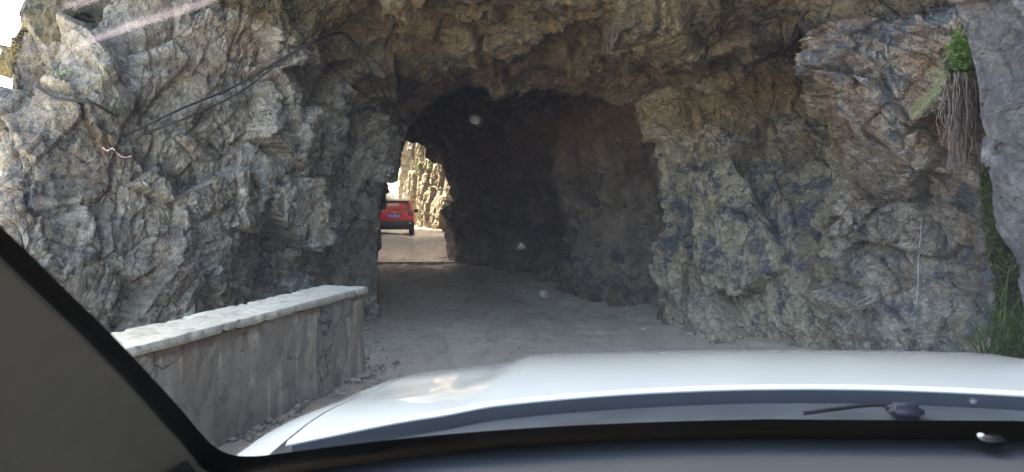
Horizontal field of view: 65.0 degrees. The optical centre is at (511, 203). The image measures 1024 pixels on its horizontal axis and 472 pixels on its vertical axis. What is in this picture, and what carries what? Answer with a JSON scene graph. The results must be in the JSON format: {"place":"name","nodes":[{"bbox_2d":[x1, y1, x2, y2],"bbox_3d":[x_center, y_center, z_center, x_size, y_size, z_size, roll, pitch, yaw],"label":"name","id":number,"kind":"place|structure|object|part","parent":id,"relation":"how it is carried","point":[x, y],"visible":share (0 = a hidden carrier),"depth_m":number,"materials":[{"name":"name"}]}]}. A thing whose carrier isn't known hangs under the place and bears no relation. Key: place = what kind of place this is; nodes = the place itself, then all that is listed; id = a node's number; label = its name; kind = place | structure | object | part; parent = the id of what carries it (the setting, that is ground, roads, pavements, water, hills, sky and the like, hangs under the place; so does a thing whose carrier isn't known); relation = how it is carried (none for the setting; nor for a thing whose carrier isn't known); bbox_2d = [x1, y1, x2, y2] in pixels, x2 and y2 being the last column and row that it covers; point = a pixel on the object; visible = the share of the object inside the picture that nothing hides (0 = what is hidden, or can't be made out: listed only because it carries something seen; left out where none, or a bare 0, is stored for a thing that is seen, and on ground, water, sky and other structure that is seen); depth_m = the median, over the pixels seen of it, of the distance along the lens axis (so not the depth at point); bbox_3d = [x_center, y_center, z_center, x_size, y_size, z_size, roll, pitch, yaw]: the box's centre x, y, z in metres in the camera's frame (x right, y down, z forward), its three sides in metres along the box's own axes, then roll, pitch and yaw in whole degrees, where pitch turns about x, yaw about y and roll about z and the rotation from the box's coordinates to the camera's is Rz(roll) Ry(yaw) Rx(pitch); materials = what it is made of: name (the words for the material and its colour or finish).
{"place":"outdoors","nodes":[
{"label":"outdoors","id":0,"kind":"place"},
{"bbox_2d":[0,0,23,87],"label":"sky","id":1,"kind":"structure","parent":0,"point":[9,9],"materials":[{"name":"white"}]},
{"bbox_2d":[0,138,400,198],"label":"hillside","id":2,"kind":"structure","parent":0,"point":[393,190],"depth_m":157.03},
{"bbox_2d":[0,0,407,332],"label":"rock outcrop","id":3,"kind":"object","parent":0,"point":[270,183],"visible":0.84,"depth_m":7.46,"materials":[{"name":"grey stone"}]},
{"bbox_2d":[0,18,50,90],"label":"shrub","id":4,"kind":"object","parent":3,"relation":"on","point":[8,68],"visible":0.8,"depth_m":7.35,"materials":[{"name":"yellow plant"}]},
{"bbox_2d":[32,65,74,77],"bbox_3d":[-3.874,-1.105,6.792,0.397,0.195,0.256,0,0,-36],"label":"grass tuft","id":5,"kind":"object","parent":3,"relation":"on","point":[64,73],"visible":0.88,"depth_m":6.81,"materials":[{"name":"green plant"}]},
{"bbox_2d":[44,118,65,137],"bbox_3d":[-3.804,-0.655,6.689,0.298,0.220,0.210,0,0,0],"label":"grass tuft","id":6,"kind":"object","parent":3,"relation":"on","point":[54,128],"visible":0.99,"depth_m":6.69,"materials":[{"name":"yellow plant"}]},
{"bbox_2d":[35,85,116,117],"bbox_3d":[-3.650,-0.856,6.709,0.622,0.258,0.149,0,0,-16],"label":"cable","id":7,"kind":"object","parent":3,"relation":"attached to","point":[78,101],"visible":1,"depth_m":6.67,"materials":[{"name":"black plastic"}]},
{"bbox_2d":[103,102,126,120],"bbox_3d":[-3.420,-0.827,6.894,0.344,0.242,0.300,0,0,-29],"label":"grass tuft","id":8,"kind":"object","parent":3,"relation":"on","point":[115,110],"visible":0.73,"depth_m":6.92,"materials":[{"name":"plant"}]},
{"bbox_2d":[102,147,131,157],"bbox_3d":[-3.421,-0.438,6.960,0.075,0.084,0.266,0,0,16],"label":"string","id":9,"kind":"object","parent":3,"relation":"attached to","point":[116,152],"visible":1,"depth_m":6.98,"materials":[{"name":"white fabric"}]},
{"bbox_2d":[122,31,403,136],"bbox_3d":[-2.137,-1.212,8.446,0.651,1.269,3.719,0,0,34],"label":"cable","id":10,"kind":"object","parent":3,"relation":"on","point":[226,90],"visible":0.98,"depth_m":7.79,"materials":[{"name":"black plastic"}]},
{"bbox_2d":[143,34,401,136],"bbox_3d":[-2.120,-1.224,8.342,0.549,1.224,3.242,0,0,37],"label":"cable","id":11,"kind":"object","parent":3,"relation":"attached to","point":[252,83],"visible":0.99,"depth_m":7.87,"materials":[{"name":"black plastic"}]},
{"bbox_2d":[219,33,396,126],"bbox_3d":[-1.906,-1.383,8.659,0.546,0.899,2.540,0,0,34],"label":"cable","id":12,"kind":"object","parent":3,"relation":"attached to","point":[359,63],"visible":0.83,"depth_m":8.94,"materials":[{"name":"black plastic"}]},
{"bbox_2d":[398,141,451,230],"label":"cliff","id":13,"kind":"structure","parent":0,"point":[425,191],"depth_m":48.14,"materials":[{"name":"beige stone"}]},
{"bbox_2d":[23,0,955,126],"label":"rock arch","id":14,"kind":"object","parent":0,"point":[619,53],"visible":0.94,"depth_m":8.60,"materials":[{"name":"stone"}]},
{"bbox_2d":[218,225,809,454],"bbox_3d":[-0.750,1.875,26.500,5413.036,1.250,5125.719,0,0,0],"label":"road","id":15,"kind":"structure","parent":0,"point":[524,328],"depth_m":9.98,"materials":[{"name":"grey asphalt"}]},
{"bbox_2d":[111,285,367,460],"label":"parapet","id":16,"kind":"structure","parent":15,"relation":"on","point":[221,376],"depth_m":5.33,"materials":[{"name":"concrete"}]},
{"bbox_2d":[379,199,417,234],"bbox_3d":[-5.646,0.655,38.735,2.280,1.690,4.290,0,0,-8],"label":"red car","id":17,"kind":"object","parent":15,"relation":"on","point":[396,214],"visible":0.77,"depth_m":36.77,"materials":[{"name":"red paint"}]},
{"bbox_3d":[-5.381,0.130,36.856,1.400,0.380,0.167,0,0,-8],"label":"rear window","id":18,"kind":"part","parent":17,"relation":"part of","materials":[{"name":"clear glass"}]},
{"bbox_2d":[377,261,454,264],"bbox_3d":[-2.750,1.520,20.400,2.600,0.090,0.300,0,0,0],"label":"road joint","id":19,"kind":"object","parent":15,"relation":"on","point":[418,262],"visible":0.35,"depth_m":20.25,"materials":[{"name":"concrete"}]},
{"bbox_2d":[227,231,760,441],"bbox_3d":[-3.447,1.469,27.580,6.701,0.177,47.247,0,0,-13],"label":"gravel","id":20,"kind":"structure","parent":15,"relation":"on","point":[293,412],"depth_m":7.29,"materials":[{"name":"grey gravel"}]},
{"bbox_2d":[0,226,1023,471],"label":"white car","id":21,"kind":"object","parent":15,"relation":"on","point":[80,390],"visible":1,"depth_m":1.12,"materials":[{"name":"paint"}]},
{"bbox_2d":[917,264,1023,358],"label":"grass clump","id":22,"kind":"object","parent":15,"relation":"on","point":[999,336],"visible":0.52,"depth_m":5.33,"materials":[{"name":"green plant"}]},
{"bbox_2d":[376,82,665,322],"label":"tunnel","id":23,"kind":"structure","parent":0,"point":[565,191],"depth_m":13.42,"materials":[{"name":"stone"}]},
{"bbox_2d":[634,38,846,349],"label":"rock wall","id":24,"kind":"structure","parent":0,"point":[751,160],"depth_m":8.93,"materials":[{"name":"grey stone"}]},
{"bbox_2d":[794,4,1022,355],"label":"cliff","id":25,"kind":"structure","parent":0,"point":[899,183],"depth_m":6.77,"materials":[{"name":"stone"}]},
{"bbox_2d":[915,218,921,308],"bbox_3d":[3.442,0.514,6.806,0.030,0.773,0.147,0,0,18],"label":"string","id":26,"kind":"object","parent":25,"relation":"hanging from","point":[918,264],"visible":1,"depth_m":6.85,"materials":[{"name":"grey fabric"}]},
{"bbox_2d":[909,87,940,119],"bbox_3d":[3.054,-0.736,5.942,0.230,0.241,0.046,0,0,10],"label":"fern","id":27,"kind":"object","parent":25,"relation":"attached to","point":[925,102],"visible":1,"depth_m":5.94,"materials":[{"name":"green plant"}]},
{"bbox_2d":[923,67,950,92],"bbox_3d":[3.161,-0.917,5.972,0.190,0.204,0.031,0,0,10],"label":"fern","id":28,"kind":"object","parent":25,"relation":"attached to","point":[942,77],"visible":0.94,"depth_m":5.97,"materials":[{"name":"green plant"}]},
{"bbox_2d":[940,21,973,76],"bbox_3d":[3.297,-1.115,5.920,0.312,0.474,0.289,0,0,41],"label":"leafy plant","id":29,"kind":"object","parent":25,"relation":"attached to","point":[961,58],"visible":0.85,"depth_m":5.89,"materials":[{"name":"green plant"}]},
{"bbox_2d":[935,71,982,173],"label":"hanging roots","id":30,"kind":"object","parent":25,"relation":"hanging from","point":[956,102],"visible":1,"depth_m":5.87,"materials":[{"name":"brown plant"}]},
{"bbox_2d":[977,163,1023,346],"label":"moss","id":31,"kind":"object","parent":25,"relation":"on","point":[989,229],"visible":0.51,"depth_m":6.15,"materials":[{"name":"green plant"}]},
{"bbox_2d":[947,0,1023,303],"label":"rock buttress","id":32,"kind":"object","parent":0,"point":[994,29],"visible":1,"depth_m":4.27,"materials":[{"name":"stone"}]}
]}

